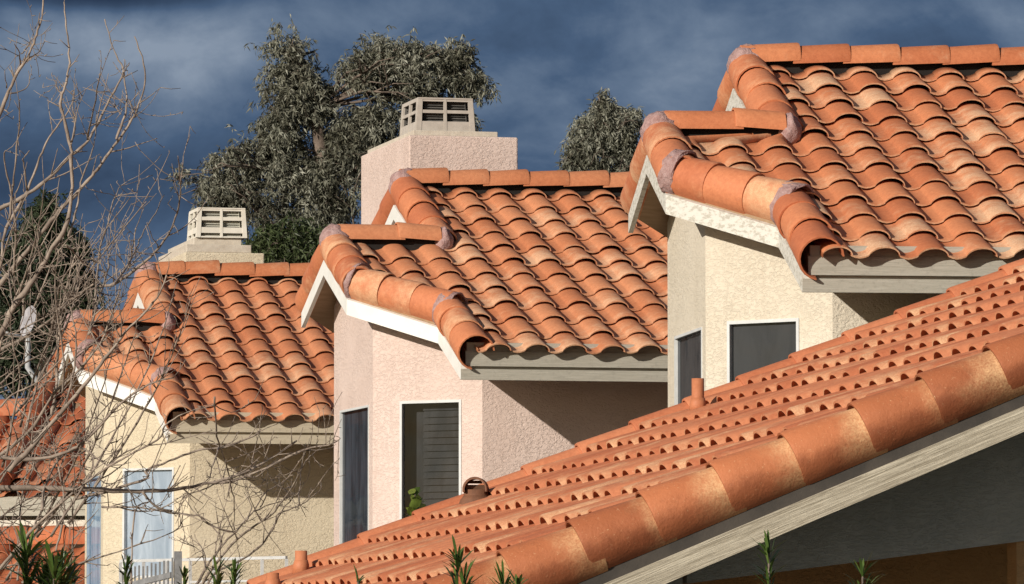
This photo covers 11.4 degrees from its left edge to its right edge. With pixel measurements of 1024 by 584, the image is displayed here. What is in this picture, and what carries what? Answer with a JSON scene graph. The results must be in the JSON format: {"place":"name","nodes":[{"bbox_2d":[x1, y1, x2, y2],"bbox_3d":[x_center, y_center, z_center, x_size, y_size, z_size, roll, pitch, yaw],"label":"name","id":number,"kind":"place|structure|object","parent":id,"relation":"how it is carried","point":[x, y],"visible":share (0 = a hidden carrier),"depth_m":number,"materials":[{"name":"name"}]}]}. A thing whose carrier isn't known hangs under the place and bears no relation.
{"place":"outdoors","nodes":[
{"label":"outdoors","id":0,"kind":"place"},
{"bbox_2d":[0,354,85,583],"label":"house","id":1,"kind":"structure","parent":0,"point":[8,499],"depth_m":49.62,"materials":[{"name":"ceramic"}]},
{"bbox_2d":[5,305,37,381],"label":"satellite dish","id":2,"kind":"object","parent":1,"relation":"attached to","point":[28,368],"visible":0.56,"depth_m":53.36,"materials":[{"name":"paint"}]},
{"bbox_2d":[65,557,82,583],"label":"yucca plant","id":3,"kind":"object","parent":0,"point":[75,574],"visible":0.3,"depth_m":27.95,"materials":[{"name":"green plant"}]},
{"bbox_2d":[177,565,195,583],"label":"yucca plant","id":4,"kind":"object","parent":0,"point":[184,572],"visible":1,"depth_m":27.98,"materials":[{"name":"green plant"}]},
{"bbox_2d":[353,564,368,583],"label":"oleander plant","id":5,"kind":"object","parent":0,"point":[359,580],"visible":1,"depth_m":16.01,"materials":[{"name":"green plant"}]},
{"bbox_2d":[406,487,427,515],"bbox_3d":[-0.603,3.025,33.078,0.176,3.532,0.246,2,-4,-32],"label":"young tree","id":6,"kind":"object","parent":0,"point":[416,501],"visible":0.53,"depth_m":33.19,"materials":[{"name":"green plant"}]},
{"bbox_2d":[0,0,1023,418],"label":"sky","id":7,"kind":"structure","parent":0,"point":[547,57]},
{"label":"ground","id":8,"kind":"structure","parent":0,"visible":0},
{"bbox_2d":[0,521,85,583],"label":"yucca plant","id":9,"kind":"object","parent":8,"relation":"on","point":[52,569],"visible":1,"depth_m":27.08,"materials":[{"name":"green plant"}]},
{"bbox_2d":[0,188,109,398],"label":"pepper tree","id":10,"kind":"object","parent":8,"relation":"on","point":[4,306],"visible":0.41,"depth_m":63.78,"materials":[{"name":"green plant"}]},
{"bbox_2d":[110,554,142,583],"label":"yucca plant","id":11,"kind":"object","parent":8,"relation":"on","point":[126,568],"visible":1,"depth_m":27.99,"materials":[{"name":"green plant"}]},
{"bbox_2d":[122,551,181,583],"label":"picket fence","id":12,"kind":"object","parent":8,"relation":"on","point":[164,576],"visible":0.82,"depth_m":37.09,"materials":[{"name":"white wood"}]},
{"bbox_2d":[0,0,345,583],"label":"bare tree","id":13,"kind":"object","parent":8,"relation":"on","point":[55,311],"visible":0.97,"depth_m":30.62,"materials":[{"name":"brown plant"}]},
{"bbox_2d":[51,207,333,583],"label":"townhouse","id":14,"kind":"structure","parent":8,"relation":"on","point":[245,333],"depth_m":44.79,"materials":[{"name":"tile"}]},
{"bbox_2d":[86,475,100,583],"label":"window","id":15,"kind":"structure","parent":14,"relation":"in","point":[94,531],"depth_m":45.78,"materials":[{"name":"grey glass"}]},
{"bbox_2d":[122,467,173,577],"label":"window","id":16,"kind":"structure","parent":14,"relation":"in","point":[163,547],"depth_m":44.72,"materials":[{"name":"glass"}]},
{"bbox_2d":[119,556,287,583],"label":"railing","id":17,"kind":"object","parent":8,"relation":"on","point":[190,581],"visible":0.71,"depth_m":38.86,"materials":[{"name":"white metal"}]},
{"bbox_2d":[202,554,247,583],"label":"yucca plant","id":18,"kind":"object","parent":8,"relation":"on","point":[219,576],"visible":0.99,"depth_m":28.04,"materials":[{"name":"green plant"}]},
{"bbox_2d":[167,393,341,583],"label":"bare shrub","id":19,"kind":"object","parent":8,"relation":"on","point":[242,534],"visible":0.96,"depth_m":33.10,"materials":[{"name":"brown plant"}]},
{"bbox_2d":[241,209,327,263],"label":"leafy tree","id":20,"kind":"object","parent":8,"relation":"on","point":[294,242],"visible":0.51,"depth_m":61.84,"materials":[{"name":"green plant"}]},
{"bbox_2d":[165,14,501,240],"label":"eucalyptus tree","id":21,"kind":"object","parent":8,"relation":"on","point":[308,183],"visible":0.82,"depth_m":73.79,"materials":[{"name":"green plant"}]},
{"bbox_2d":[295,97,667,545],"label":"townhouse","id":22,"kind":"structure","parent":8,"relation":"on","point":[481,305],"depth_m":37.90,"materials":[{"name":"tile"}]},
{"bbox_2d":[339,405,368,543],"bbox_3d":[-1.174,1.450,38.495,0.036,1.158,1.054,1,-4,-14],"label":"window","id":23,"kind":"structure","parent":22,"relation":"in","point":[354,424],"depth_m":38.58,"materials":[{"name":"glass"}]},
{"bbox_2d":[399,399,461,519],"bbox_3d":[-0.592,1.325,37.597,0.382,1.058,0.433,1,-4,-17],"label":"window","id":24,"kind":"structure","parent":22,"relation":"in","point":[430,431],"depth_m":37.61,"materials":[{"name":"glass"}]},
{"bbox_2d":[440,535,528,583],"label":"oleander plant","id":25,"kind":"object","parent":8,"relation":"on","point":[458,559],"visible":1,"depth_m":16.15,"materials":[{"name":"green plant"}]},
{"bbox_2d":[553,87,645,172],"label":"eucalyptus tree","id":26,"kind":"object","parent":8,"relation":"on","point":[606,129],"visible":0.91,"depth_m":83.83,"materials":[{"name":"green plant"}]},
{"bbox_2d":[247,258,1023,583],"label":"house","id":27,"kind":"structure","parent":8,"relation":"on","point":[895,440],"depth_m":22.65,"materials":[{"name":"orange tile"}]},
{"bbox_2d":[748,530,788,583],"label":"oleander plant","id":28,"kind":"object","parent":8,"relation":"on","point":[768,567],"visible":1,"depth_m":14.99,"materials":[{"name":"green plant"}]},
{"bbox_2d":[620,43,1023,406],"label":"townhouse","id":29,"kind":"structure","parent":8,"relation":"on","point":[786,199],"depth_m":30.66,"materials":[{"name":"tile"}]},
{"bbox_2d":[674,327,701,404],"bbox_3d":[1.093,0.771,31.221,0.040,1.250,1.230,0,-4,-7],"label":"window","id":30,"kind":"structure","parent":29,"relation":"in","point":[688,345],"depth_m":31.41,"materials":[{"name":"glass"}]},
{"bbox_2d":[727,318,798,382],"bbox_3d":[1.498,0.692,30.335,0.331,1.058,0.450,1,-4,-16],"label":"window","id":31,"kind":"structure","parent":29,"relation":"in","point":[752,345],"depth_m":30.39,"materials":[{"name":"glass"}]},
{"bbox_2d":[845,550,886,583],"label":"oleander plant","id":32,"kind":"object","parent":8,"relation":"on","point":[861,570],"visible":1,"depth_m":15.02,"materials":[{"name":"green plant"}]}
]}

